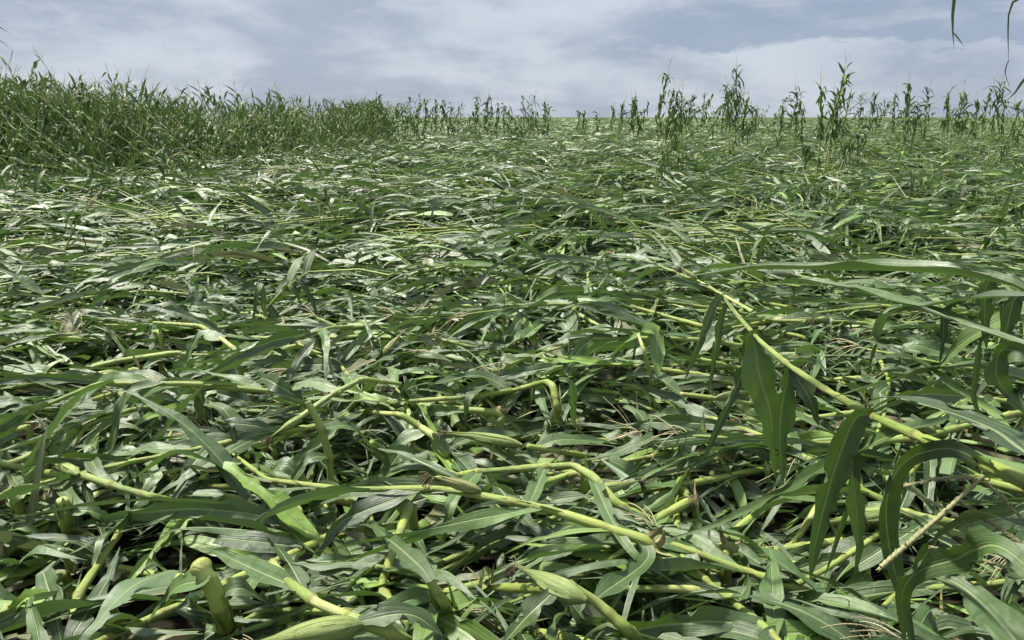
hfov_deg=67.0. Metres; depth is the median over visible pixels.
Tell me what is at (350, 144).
standing corn plant
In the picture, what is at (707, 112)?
standing corn plant
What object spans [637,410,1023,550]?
fallen corn plant
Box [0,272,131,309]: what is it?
fallen corn plant
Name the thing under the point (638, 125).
standing corn plant
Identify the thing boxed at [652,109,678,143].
standing corn plant
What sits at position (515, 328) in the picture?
fallen corn plant
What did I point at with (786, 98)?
standing corn plant
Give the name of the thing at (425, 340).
fallen corn plant
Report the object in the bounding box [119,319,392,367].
fallen corn plant
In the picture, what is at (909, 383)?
fallen corn plant
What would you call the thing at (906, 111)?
standing corn plant
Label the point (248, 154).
standing corn plant
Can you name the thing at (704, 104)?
standing corn plant
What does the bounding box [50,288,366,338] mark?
fallen corn plant
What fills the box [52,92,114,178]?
standing corn plant
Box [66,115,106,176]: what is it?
standing corn plant
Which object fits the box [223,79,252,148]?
standing corn plant
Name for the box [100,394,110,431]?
broken corn plant
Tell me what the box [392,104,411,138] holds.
standing corn plant
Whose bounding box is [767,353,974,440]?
fallen corn plant
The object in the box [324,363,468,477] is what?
fallen corn plant
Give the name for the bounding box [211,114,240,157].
standing corn plant
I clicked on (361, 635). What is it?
fallen corn plant
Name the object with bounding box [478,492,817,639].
fallen corn plant
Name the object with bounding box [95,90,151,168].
standing corn plant
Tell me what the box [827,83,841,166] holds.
standing corn plant
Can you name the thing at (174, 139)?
standing corn plant
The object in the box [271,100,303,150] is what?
standing corn plant
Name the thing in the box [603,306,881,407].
fallen corn plant
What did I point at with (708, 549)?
fallen corn plant
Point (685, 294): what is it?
fallen corn plant
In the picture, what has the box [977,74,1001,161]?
standing corn plant
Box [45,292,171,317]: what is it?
fallen corn plant
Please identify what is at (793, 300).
fallen corn plant
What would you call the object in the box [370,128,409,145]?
standing corn plant
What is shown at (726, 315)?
fallen corn plant
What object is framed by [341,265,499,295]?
fallen corn plant
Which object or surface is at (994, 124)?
standing corn plant
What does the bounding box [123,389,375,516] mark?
fallen corn plant
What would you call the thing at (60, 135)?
standing corn plant
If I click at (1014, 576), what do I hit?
fallen corn plant
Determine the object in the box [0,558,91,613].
fallen corn plant
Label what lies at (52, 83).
standing corn plant
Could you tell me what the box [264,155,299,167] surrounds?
standing corn plant
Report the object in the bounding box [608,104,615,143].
standing corn plant
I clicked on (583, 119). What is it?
standing corn plant
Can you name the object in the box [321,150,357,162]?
standing corn plant
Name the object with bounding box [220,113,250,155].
standing corn plant
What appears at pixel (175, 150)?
standing corn plant
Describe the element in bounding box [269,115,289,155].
standing corn plant
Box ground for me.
[1,117,1023,639]
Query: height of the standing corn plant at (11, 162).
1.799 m
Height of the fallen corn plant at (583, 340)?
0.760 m
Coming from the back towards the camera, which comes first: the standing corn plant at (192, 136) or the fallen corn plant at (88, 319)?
the standing corn plant at (192, 136)
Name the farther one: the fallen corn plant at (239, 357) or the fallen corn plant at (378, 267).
the fallen corn plant at (378, 267)
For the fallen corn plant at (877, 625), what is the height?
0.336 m
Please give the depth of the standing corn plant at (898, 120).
39.82 m
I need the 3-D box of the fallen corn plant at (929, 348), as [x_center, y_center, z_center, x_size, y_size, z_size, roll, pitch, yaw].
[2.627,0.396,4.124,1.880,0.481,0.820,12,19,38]
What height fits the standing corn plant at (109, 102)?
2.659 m
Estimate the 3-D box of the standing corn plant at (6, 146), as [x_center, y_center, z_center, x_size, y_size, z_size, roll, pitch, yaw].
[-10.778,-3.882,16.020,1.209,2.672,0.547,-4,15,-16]
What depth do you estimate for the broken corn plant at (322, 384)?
3.51 m
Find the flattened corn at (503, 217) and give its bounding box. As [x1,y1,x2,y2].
[0,116,1023,333]
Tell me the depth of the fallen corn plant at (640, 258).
6.50 m
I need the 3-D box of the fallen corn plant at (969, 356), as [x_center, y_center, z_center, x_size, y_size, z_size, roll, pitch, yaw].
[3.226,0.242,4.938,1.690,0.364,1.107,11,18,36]
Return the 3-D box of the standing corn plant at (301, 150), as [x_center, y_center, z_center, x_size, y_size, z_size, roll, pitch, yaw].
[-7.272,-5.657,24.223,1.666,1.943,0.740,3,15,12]
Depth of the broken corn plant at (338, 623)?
1.94 m
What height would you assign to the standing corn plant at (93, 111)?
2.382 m
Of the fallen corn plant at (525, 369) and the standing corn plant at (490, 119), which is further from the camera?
the standing corn plant at (490, 119)
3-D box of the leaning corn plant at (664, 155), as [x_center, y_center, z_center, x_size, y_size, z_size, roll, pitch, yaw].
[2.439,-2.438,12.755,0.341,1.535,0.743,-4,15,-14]
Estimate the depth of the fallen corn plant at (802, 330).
5.36 m
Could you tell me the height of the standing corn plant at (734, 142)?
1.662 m
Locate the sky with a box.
[0,0,1023,116]
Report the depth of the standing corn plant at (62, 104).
16.39 m
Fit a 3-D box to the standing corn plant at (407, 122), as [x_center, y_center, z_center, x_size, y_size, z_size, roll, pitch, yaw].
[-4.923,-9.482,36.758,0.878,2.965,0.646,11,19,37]
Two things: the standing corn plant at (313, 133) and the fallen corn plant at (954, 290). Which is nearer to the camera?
the fallen corn plant at (954, 290)
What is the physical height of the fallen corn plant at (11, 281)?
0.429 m
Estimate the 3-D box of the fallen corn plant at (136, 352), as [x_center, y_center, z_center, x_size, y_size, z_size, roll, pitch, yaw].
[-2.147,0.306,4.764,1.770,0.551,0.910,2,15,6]
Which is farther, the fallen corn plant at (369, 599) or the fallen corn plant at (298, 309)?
the fallen corn plant at (298, 309)
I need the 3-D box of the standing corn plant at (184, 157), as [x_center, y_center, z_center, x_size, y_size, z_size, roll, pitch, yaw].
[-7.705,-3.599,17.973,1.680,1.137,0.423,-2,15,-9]
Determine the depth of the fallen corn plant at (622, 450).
3.42 m
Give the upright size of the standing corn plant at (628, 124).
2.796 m
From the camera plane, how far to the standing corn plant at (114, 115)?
18.53 m
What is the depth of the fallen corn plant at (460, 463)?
3.27 m
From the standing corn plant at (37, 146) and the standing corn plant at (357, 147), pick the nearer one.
the standing corn plant at (37, 146)
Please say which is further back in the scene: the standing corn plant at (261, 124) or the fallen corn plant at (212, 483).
the standing corn plant at (261, 124)
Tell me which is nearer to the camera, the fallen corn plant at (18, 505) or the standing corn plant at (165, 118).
the fallen corn plant at (18, 505)
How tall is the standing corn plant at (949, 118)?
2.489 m
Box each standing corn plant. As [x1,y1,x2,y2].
[0,62,22,148]
[0,103,42,173]
[0,105,72,174]
[0,110,59,177]
[0,114,29,174]
[0,116,25,169]
[0,120,29,181]
[0,156,27,180]
[1,110,46,175]
[1,140,98,178]
[3,72,49,163]
[5,96,49,180]
[6,93,32,141]
[16,112,89,176]
[17,92,66,172]
[22,73,78,172]
[23,128,96,175]
[29,174,54,197]
[34,89,101,171]
[38,90,94,175]
[38,92,77,177]
[38,147,99,178]
[39,67,94,162]
[39,103,62,150]
[41,145,125,175]
[43,131,106,178]
[44,175,82,196]
[45,90,103,170]
[49,76,99,171]
[51,84,95,174]
[51,177,131,203]
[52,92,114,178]
[60,114,140,174]
[64,79,89,154]
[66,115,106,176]
[70,89,107,157]
[71,166,161,202]
[72,94,113,170]
[77,85,105,156]
[79,106,158,172]
[80,82,152,166]
[82,104,106,157]
[82,122,115,176]
[91,73,141,169]
[93,77,125,160]
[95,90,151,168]
[96,90,155,161]
[96,93,130,159]
[96,107,147,170]
[98,91,124,163]
[103,110,127,168]
[104,141,187,178]
[113,65,150,168]
[114,97,146,165]
[124,119,178,172]
[124,142,174,169]
[127,79,159,168]
[127,106,160,159]
[127,130,179,169]
[129,125,180,169]
[133,88,156,152]
[137,123,189,169]
[141,114,206,160]
[143,106,182,165]
[146,107,171,159]
[148,98,185,161]
[149,122,186,161]
[149,122,204,157]
[149,145,211,172]
[151,111,201,160]
[153,91,181,160]
[153,138,217,169]
[162,121,214,167]
[166,116,229,160]
[170,122,216,155]
[172,102,206,161]
[174,86,202,132]
[176,83,215,151]
[178,81,206,158]
[179,123,221,167]
[183,100,221,155]
[187,77,217,154]
[187,149,220,164]
[199,133,262,164]
[200,81,226,153]
[203,114,252,156]
[211,90,244,150]
[211,113,267,160]
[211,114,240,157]
[214,104,249,146]
[217,88,238,141]
[218,112,266,157]
[220,107,251,156]
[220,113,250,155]
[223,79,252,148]
[224,95,250,157]
[224,160,273,180]
[230,143,283,171]
[232,112,262,154]
[235,112,264,155]
[237,114,282,156]
[237,143,276,159]
[242,82,277,146]
[244,87,275,150]
[244,110,274,158]
[245,100,272,150]
[250,109,305,155]
[251,111,304,152]
[256,99,274,153]
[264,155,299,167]
[265,92,284,149]
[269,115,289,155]
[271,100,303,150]
[275,143,323,169]
[277,112,303,152]
[281,103,302,149]
[293,122,309,153]
[294,116,331,151]
[295,136,333,154]
[296,133,354,160]
[299,118,330,154]
[306,133,345,153]
[309,133,363,159]
[318,120,341,145]
[321,112,345,144]
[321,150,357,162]
[330,139,355,155]
[333,133,378,156]
[334,105,354,139]
[335,139,377,157]
[336,116,369,143]
[337,120,356,143]
[350,98,375,143]
[364,120,385,142]
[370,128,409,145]
[371,103,391,138]
[373,98,390,140]
[376,94,388,140]
[383,115,400,142]
[385,98,401,140]
[391,133,412,144]
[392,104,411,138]
[401,108,410,136]
[401,108,419,140]
[402,90,416,141]
[407,98,428,134]
[414,87,423,137]
[418,108,441,143]
[423,96,430,137]
[427,105,437,140]
[433,95,439,131]
[438,96,445,135]
[439,104,459,139]
[440,106,454,140]
[441,103,449,138]
[445,103,456,132]
[446,102,463,134]
[451,107,459,133]
[457,102,465,135]
[460,105,480,141]
[467,92,480,136]
[472,100,479,133]
[475,111,492,136]
[479,89,491,141]
[482,96,497,138]
[494,97,499,137]
[499,108,524,140]
[500,103,512,135]
[501,106,506,136]
[503,105,514,137]
[514,115,529,135]
[515,95,528,136]
[521,90,539,136]
[524,109,545,138]
[527,108,534,134]
[530,114,538,137]
[541,101,548,140]
[543,105,555,133]
[576,106,581,129]
[581,108,587,132]
[592,111,603,130]
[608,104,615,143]
[609,110,644,139]
[617,93,628,136]
[625,88,637,138]
[628,91,636,154]
[632,94,642,152]
[638,100,648,136]
[649,127,697,173]
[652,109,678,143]
[655,55,673,169]
[655,75,682,165]
[660,127,681,161]
[668,150,693,169]
[671,78,682,160]
[672,83,695,157]
[679,98,712,139]
[681,108,700,144]
[684,88,696,144]
[691,111,715,138]
[695,100,724,145]
[699,85,708,146]
[699,94,713,140]
[701,98,741,147]
[713,93,745,149]
[714,104,720,136]
[715,51,743,159]
[720,77,732,148]
[724,67,749,180]
[728,121,751,159]
[733,89,756,155]
[745,114,765,133]
[746,99,759,147]
[751,103,759,144]
[751,132,784,164]
[761,113,783,141]
[763,95,791,140]
[764,111,801,144]
[776,100,786,144]
[785,72,804,158]
[790,94,804,153]
[794,131,823,175]
[798,104,806,133]
[815,68,827,179]
[822,86,855,163]
[823,48,855,174]
[826,127,846,163]
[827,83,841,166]
[832,139,869,167]
[834,122,872,164]
[835,119,869,178]
[841,87,856,144]
[844,111,859,133]
[851,88,869,131]
[852,108,871,132]
[856,106,887,146]
[861,99,891,125]
[866,79,880,146]
[872,102,889,140]
[884,81,901,152]
[892,109,903,134]
[896,73,919,167]
[897,96,914,155]
[907,90,928,158]
[912,79,938,159]
[931,102,965,134]
[933,82,955,157]
[948,75,972,162]
[951,0,1023,105]
[951,108,972,147]
[955,100,974,150]
[967,88,979,164]
[974,69,1012,163]
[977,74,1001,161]
[989,89,1010,150]
[993,128,1023,164]
[995,102,1016,132]
[1005,108,1023,140]
[1006,98,1023,151]
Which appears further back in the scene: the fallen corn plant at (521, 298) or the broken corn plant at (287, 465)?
the fallen corn plant at (521, 298)
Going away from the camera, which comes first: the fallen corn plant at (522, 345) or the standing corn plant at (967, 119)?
the fallen corn plant at (522, 345)
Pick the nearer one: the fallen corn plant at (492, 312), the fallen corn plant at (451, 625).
the fallen corn plant at (451, 625)
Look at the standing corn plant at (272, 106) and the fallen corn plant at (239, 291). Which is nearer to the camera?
the fallen corn plant at (239, 291)
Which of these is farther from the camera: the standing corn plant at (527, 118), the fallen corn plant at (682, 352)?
the standing corn plant at (527, 118)
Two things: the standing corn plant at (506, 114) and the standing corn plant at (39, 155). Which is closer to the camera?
the standing corn plant at (39, 155)
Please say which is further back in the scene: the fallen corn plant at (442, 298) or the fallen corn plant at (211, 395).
the fallen corn plant at (442, 298)
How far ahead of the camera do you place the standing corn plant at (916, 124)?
21.30 m
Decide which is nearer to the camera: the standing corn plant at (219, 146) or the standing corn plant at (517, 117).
the standing corn plant at (219, 146)
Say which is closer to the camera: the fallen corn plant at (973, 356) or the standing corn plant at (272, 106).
the fallen corn plant at (973, 356)
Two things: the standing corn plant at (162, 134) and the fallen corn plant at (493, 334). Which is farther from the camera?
the standing corn plant at (162, 134)
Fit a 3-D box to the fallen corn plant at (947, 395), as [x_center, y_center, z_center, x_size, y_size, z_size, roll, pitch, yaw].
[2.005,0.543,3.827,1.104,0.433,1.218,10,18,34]
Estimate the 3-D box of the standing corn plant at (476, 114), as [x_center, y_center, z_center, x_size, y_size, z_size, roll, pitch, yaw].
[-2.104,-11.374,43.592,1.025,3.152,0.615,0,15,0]
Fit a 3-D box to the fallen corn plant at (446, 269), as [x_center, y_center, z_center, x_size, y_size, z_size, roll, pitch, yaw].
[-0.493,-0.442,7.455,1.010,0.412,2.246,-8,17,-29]
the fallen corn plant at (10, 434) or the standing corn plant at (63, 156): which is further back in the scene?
the standing corn plant at (63, 156)
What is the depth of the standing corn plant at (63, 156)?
15.24 m
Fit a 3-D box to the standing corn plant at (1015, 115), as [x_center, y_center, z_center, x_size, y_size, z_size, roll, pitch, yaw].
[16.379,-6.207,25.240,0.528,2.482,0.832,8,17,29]
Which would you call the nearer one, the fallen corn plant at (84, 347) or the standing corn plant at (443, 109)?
the fallen corn plant at (84, 347)
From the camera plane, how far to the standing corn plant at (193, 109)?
21.91 m
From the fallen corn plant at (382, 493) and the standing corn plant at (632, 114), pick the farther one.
the standing corn plant at (632, 114)
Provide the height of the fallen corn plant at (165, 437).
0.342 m
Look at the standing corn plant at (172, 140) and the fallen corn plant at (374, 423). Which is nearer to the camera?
the fallen corn plant at (374, 423)
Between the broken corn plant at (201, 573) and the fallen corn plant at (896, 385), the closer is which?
the broken corn plant at (201, 573)
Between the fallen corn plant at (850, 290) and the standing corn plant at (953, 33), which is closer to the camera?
the standing corn plant at (953, 33)
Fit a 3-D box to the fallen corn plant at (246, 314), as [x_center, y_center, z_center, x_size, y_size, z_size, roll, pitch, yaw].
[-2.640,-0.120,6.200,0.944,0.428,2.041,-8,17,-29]
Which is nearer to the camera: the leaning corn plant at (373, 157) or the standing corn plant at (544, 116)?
the leaning corn plant at (373, 157)
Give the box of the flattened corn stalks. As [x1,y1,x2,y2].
[0,126,1023,303]
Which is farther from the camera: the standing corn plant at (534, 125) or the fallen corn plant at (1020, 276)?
the standing corn plant at (534, 125)
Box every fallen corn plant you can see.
[0,263,121,317]
[0,272,44,291]
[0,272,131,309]
[0,274,168,307]
[0,280,250,325]
[0,284,219,318]
[0,300,234,360]
[0,304,236,350]
[0,304,284,353]
[0,307,180,367]
[0,308,87,344]
[0,309,85,398]
[0,313,152,377]
[0,313,316,363]
[0,314,51,353]
[0,324,91,365]
[0,327,130,367]
[0,335,147,387]
[0,343,192,401]
[0,367,376,477]
[0,370,115,395]
[0,372,304,406]
[0,374,214,540]
[0,379,303,450]
[0,386,396,538]
[0,389,80,420]
[0,402,125,533]
[0,403,357,568]
[0,408,178,521]
[0,412,205,453]
[0,422,38,471]
[0,438,189,498]
[0,439,50,482]
[0,439,245,633]
[0,479,26,521]
[0,524,98,639]
[0,529,417,639]
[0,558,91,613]
[0,583,125,623]
[1,285,85,310]
[1,388,344,578]
[2,372,464,455]
[3,271,130,318]
[4,311,147,363]
[6,264,182,314]
[6,489,111,575]
[8,308,68,319]
[8,372,383,428]
[10,274,166,316]
[11,388,327,506]
[17,384,279,567]
[21,342,110,359]
[24,407,241,639]
[27,369,115,426]
[32,290,273,311]
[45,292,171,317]
[47,313,318,391]
[48,279,176,376]
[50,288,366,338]
[51,302,320,351]
[55,290,209,318]
[58,404,316,480]
[60,366,260,431]
[81,365,259,535]
[96,296,323,323]
[100,537,509,639]
[109,456,556,555]
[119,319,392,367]
[119,382,365,638]
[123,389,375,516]
[124,258,267,321]
[128,435,440,639]
[140,323,422,409]
[144,319,441,372]
[145,295,401,340]
[153,400,645,472]
[162,301,419,351]
[162,446,674,579]
[190,254,309,286]
[192,305,410,376]
[194,241,285,306]
[199,273,453,301]
[201,621,406,639]
[210,278,394,322]
[219,360,568,453]
[220,312,321,374]
[221,297,365,354]
[226,383,678,639]
[233,470,691,639]
[235,340,510,459]
[240,349,433,391]
[245,272,471,324]
[252,361,581,434]
[252,392,570,612]
[255,317,579,377]
[269,305,537,387]
[271,270,438,303]
[282,288,416,317]
[285,290,520,339]
[307,500,503,639]
[308,387,550,543]
[317,292,545,344]
[318,300,492,354]
[318,455,825,617]
[324,265,489,300]
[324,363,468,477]
[329,314,484,391]
[332,318,497,429]
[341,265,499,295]
[354,292,592,347]
[354,320,447,353]
[358,252,561,294]
[360,341,588,416]
[360,404,588,518]
[364,269,604,319]
[380,302,589,323]
[399,288,675,323]
[400,302,624,322]
[402,250,516,285]
[403,260,510,312]
[413,483,699,639]
[418,281,643,308]
[419,299,664,438]
[434,526,740,639]
[437,294,714,360]
[438,309,607,361]
[438,327,777,423]
[442,293,561,405]
[442,499,992,639]
[447,396,871,516]
[456,316,708,408]
[457,386,663,450]
[461,514,1000,639]
[468,304,583,361]
[469,507,754,639]
[471,301,742,427]
[472,343,740,428]
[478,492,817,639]
[483,273,688,305]
[483,292,742,336]
[497,358,644,402]
[497,413,845,559]
[518,290,798,330]
[523,337,706,431]
[524,273,675,341]
[525,315,805,428]
[532,255,637,328]
[535,302,782,361]
[536,270,631,332]
[545,375,939,545]
[546,303,741,411]
[550,279,752,309]
[552,303,746,379]
[566,486,830,617]
[574,392,983,639]
[579,587,864,639]
[582,287,807,341]
[585,380,1023,529]
[587,303,850,353]
[587,445,868,637]
[588,262,722,294]
[590,271,718,295]
[590,451,791,612]
[592,226,753,312]
[596,306,842,341]
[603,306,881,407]
[624,277,804,310]
[625,263,827,297]
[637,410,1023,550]
[638,315,738,408]
[643,262,866,312]
[658,245,844,293]
[660,310,895,353]
[679,417,972,570]
[682,273,935,337]
[701,298,971,354]
[706,236,837,271]
[709,247,936,281]
[709,311,920,358]
[716,275,971,345]
[730,331,871,407]
[731,313,1023,366]
[735,294,926,326]
[738,225,823,273]
[738,462,970,606]
[740,423,1005,556]
[742,241,866,286]
[758,270,998,317]
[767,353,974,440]
[769,325,903,385]
[770,300,968,345]
[770,337,1017,400]
[779,257,1020,336]
[784,318,1021,377]
[784,589,1023,639]
[787,241,950,290]
[795,331,1017,496]
[798,381,1020,454]
[800,482,1023,639]
[807,284,997,309]
[817,314,985,360]
[819,318,955,374]
[820,464,922,635]
[823,327,1023,431]
[831,270,952,282]
[847,260,1021,290]
[851,319,1022,412]
[852,288,1021,329]
[853,285,1020,320]
[861,597,944,639]
[870,335,1022,446]
[873,502,1023,600]
[880,320,1023,379]
[890,317,1021,356]
[893,294,1008,342]
[894,288,993,334]
[894,317,1017,366]
[915,449,1023,529]
[916,257,1023,265]
[920,356,1023,423]
[930,284,1016,309]
[933,310,1023,354]
[936,493,1023,506]
[936,497,1023,592]
[952,277,980,286]
[953,257,1023,280]
[960,351,1023,394]
[972,271,1023,303]
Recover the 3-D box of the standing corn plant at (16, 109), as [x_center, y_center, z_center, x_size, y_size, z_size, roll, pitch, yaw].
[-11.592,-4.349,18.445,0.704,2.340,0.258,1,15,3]
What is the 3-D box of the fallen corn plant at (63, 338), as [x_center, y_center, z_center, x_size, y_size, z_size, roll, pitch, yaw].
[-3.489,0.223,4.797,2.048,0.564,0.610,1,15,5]
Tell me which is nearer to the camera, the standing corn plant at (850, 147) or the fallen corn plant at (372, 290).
the fallen corn plant at (372, 290)
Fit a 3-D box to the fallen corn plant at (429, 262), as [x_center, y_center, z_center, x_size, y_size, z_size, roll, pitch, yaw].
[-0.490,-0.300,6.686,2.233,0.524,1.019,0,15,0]
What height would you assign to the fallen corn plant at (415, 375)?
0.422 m
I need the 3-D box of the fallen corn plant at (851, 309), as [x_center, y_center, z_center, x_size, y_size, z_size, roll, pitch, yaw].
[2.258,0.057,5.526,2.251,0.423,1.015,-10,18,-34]
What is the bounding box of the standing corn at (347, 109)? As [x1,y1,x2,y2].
[0,47,404,176]
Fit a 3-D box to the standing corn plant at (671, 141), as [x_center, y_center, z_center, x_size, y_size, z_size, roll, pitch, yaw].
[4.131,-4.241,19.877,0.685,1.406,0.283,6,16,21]
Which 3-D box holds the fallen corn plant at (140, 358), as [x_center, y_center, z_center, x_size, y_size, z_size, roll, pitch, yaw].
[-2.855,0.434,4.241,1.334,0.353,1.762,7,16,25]
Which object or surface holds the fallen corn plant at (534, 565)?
on the ground
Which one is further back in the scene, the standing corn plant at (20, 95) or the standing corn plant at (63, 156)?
the standing corn plant at (20, 95)
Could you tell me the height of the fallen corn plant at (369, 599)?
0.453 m
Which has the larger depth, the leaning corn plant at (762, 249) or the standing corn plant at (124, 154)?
the standing corn plant at (124, 154)
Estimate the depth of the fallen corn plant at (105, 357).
5.22 m
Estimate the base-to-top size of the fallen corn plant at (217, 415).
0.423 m
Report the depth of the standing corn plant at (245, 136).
21.51 m
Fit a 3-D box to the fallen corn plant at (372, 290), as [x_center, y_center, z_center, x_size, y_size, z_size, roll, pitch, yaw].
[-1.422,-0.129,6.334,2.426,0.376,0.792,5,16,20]
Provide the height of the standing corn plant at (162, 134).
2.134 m
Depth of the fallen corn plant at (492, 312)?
5.04 m
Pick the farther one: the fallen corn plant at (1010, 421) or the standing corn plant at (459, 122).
the standing corn plant at (459, 122)
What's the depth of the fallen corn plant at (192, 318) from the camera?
5.20 m
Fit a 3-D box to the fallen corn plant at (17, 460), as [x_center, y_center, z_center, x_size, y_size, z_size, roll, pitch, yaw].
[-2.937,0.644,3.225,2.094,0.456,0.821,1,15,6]
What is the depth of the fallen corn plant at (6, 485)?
3.60 m
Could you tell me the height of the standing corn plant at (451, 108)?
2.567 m
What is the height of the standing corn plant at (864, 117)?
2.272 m
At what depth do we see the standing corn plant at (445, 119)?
39.10 m
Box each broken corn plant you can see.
[0,446,190,550]
[53,369,207,427]
[54,493,126,567]
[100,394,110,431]
[145,557,277,639]
[152,321,293,375]
[205,546,443,639]
[259,456,327,517]
[261,377,401,459]
[284,400,372,519]
[356,409,450,469]
[360,439,403,475]
[375,520,655,639]
[409,371,577,431]
[432,462,677,584]
[436,427,621,489]
[603,370,752,406]
[612,322,664,434]
[624,584,800,620]
[828,505,953,582]
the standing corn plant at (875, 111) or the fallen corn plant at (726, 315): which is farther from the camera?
the standing corn plant at (875, 111)
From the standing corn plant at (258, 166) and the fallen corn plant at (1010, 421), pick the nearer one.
the fallen corn plant at (1010, 421)
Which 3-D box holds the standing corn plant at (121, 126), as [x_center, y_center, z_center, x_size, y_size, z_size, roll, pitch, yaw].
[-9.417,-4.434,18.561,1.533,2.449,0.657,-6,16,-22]
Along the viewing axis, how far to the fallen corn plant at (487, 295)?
6.16 m
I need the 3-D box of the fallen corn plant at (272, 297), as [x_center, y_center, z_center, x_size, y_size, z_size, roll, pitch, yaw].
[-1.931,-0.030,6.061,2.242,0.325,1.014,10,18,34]
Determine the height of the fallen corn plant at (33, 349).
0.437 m
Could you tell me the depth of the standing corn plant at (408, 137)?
32.58 m
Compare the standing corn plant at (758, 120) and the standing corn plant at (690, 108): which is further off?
the standing corn plant at (758, 120)
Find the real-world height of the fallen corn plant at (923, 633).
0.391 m
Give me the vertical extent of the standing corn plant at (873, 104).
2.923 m
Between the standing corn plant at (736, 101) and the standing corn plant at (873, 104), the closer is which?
the standing corn plant at (736, 101)
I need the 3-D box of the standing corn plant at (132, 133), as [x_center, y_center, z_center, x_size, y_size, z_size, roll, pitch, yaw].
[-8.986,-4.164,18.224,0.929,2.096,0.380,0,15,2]
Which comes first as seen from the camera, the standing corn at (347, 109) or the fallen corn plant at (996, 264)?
the fallen corn plant at (996, 264)
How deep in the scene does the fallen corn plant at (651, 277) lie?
6.61 m
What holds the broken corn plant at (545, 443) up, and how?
on the ground
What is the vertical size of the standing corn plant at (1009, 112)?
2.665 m
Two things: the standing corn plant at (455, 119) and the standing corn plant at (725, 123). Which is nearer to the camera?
the standing corn plant at (725, 123)
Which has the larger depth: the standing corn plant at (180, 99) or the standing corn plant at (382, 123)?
the standing corn plant at (382, 123)
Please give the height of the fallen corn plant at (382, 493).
0.498 m
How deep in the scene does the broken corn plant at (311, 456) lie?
3.04 m
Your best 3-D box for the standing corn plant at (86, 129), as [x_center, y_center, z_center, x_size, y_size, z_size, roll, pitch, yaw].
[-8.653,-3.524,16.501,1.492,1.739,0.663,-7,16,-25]
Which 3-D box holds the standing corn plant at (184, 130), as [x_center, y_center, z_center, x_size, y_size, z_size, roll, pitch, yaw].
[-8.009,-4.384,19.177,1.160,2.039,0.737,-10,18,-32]
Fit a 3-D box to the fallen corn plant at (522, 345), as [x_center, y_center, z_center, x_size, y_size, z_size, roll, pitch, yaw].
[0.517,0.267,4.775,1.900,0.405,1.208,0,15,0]
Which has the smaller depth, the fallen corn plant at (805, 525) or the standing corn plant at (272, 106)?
the fallen corn plant at (805, 525)
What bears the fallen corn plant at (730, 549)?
on the ground
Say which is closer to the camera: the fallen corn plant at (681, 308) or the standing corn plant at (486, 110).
the fallen corn plant at (681, 308)
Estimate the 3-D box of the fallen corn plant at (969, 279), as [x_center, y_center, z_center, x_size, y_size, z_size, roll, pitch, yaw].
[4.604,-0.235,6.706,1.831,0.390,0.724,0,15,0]
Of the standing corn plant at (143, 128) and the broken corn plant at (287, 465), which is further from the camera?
the standing corn plant at (143, 128)
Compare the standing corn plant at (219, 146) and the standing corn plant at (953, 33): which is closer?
the standing corn plant at (953, 33)
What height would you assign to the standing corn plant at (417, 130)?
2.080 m
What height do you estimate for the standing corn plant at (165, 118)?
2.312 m
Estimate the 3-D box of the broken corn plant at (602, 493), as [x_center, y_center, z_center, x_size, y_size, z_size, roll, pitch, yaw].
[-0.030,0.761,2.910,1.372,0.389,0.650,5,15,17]
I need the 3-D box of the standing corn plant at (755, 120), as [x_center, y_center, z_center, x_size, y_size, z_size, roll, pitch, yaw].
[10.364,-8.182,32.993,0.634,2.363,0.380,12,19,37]
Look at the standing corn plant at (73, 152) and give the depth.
15.27 m
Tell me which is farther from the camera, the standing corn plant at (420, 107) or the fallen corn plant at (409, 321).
the standing corn plant at (420, 107)
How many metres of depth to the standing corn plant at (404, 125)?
38.66 m
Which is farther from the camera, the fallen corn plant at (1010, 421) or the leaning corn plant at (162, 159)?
the leaning corn plant at (162, 159)
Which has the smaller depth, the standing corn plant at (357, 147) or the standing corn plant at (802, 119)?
the standing corn plant at (357, 147)
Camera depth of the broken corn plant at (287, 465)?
3.03 m
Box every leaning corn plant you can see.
[0,164,58,204]
[12,188,128,256]
[77,156,138,200]
[137,152,194,186]
[148,115,212,184]
[218,115,263,172]
[248,249,320,341]
[288,186,358,238]
[360,136,389,176]
[643,125,679,192]
[665,258,1023,639]
[724,196,781,264]
[820,165,845,246]
[872,143,930,200]
[979,200,1023,250]
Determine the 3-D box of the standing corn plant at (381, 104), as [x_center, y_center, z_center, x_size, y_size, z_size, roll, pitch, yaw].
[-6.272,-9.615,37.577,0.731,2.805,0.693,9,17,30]
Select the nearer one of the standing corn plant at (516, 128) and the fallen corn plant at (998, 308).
the fallen corn plant at (998, 308)
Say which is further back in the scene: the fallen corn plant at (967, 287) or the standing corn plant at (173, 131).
the standing corn plant at (173, 131)
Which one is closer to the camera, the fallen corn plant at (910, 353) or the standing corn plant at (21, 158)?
the fallen corn plant at (910, 353)
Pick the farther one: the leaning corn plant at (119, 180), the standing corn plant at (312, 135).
the standing corn plant at (312, 135)
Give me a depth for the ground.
3.33 m
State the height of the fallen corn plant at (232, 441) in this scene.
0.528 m
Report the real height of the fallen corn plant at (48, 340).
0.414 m
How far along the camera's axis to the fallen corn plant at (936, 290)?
5.83 m
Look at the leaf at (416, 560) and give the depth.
2.11 m
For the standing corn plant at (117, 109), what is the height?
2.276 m
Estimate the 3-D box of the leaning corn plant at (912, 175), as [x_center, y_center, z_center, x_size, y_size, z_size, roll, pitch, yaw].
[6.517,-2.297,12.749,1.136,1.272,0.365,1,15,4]
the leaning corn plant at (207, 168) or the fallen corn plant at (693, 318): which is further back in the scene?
the leaning corn plant at (207, 168)
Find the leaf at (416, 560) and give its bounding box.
[368,521,460,616]

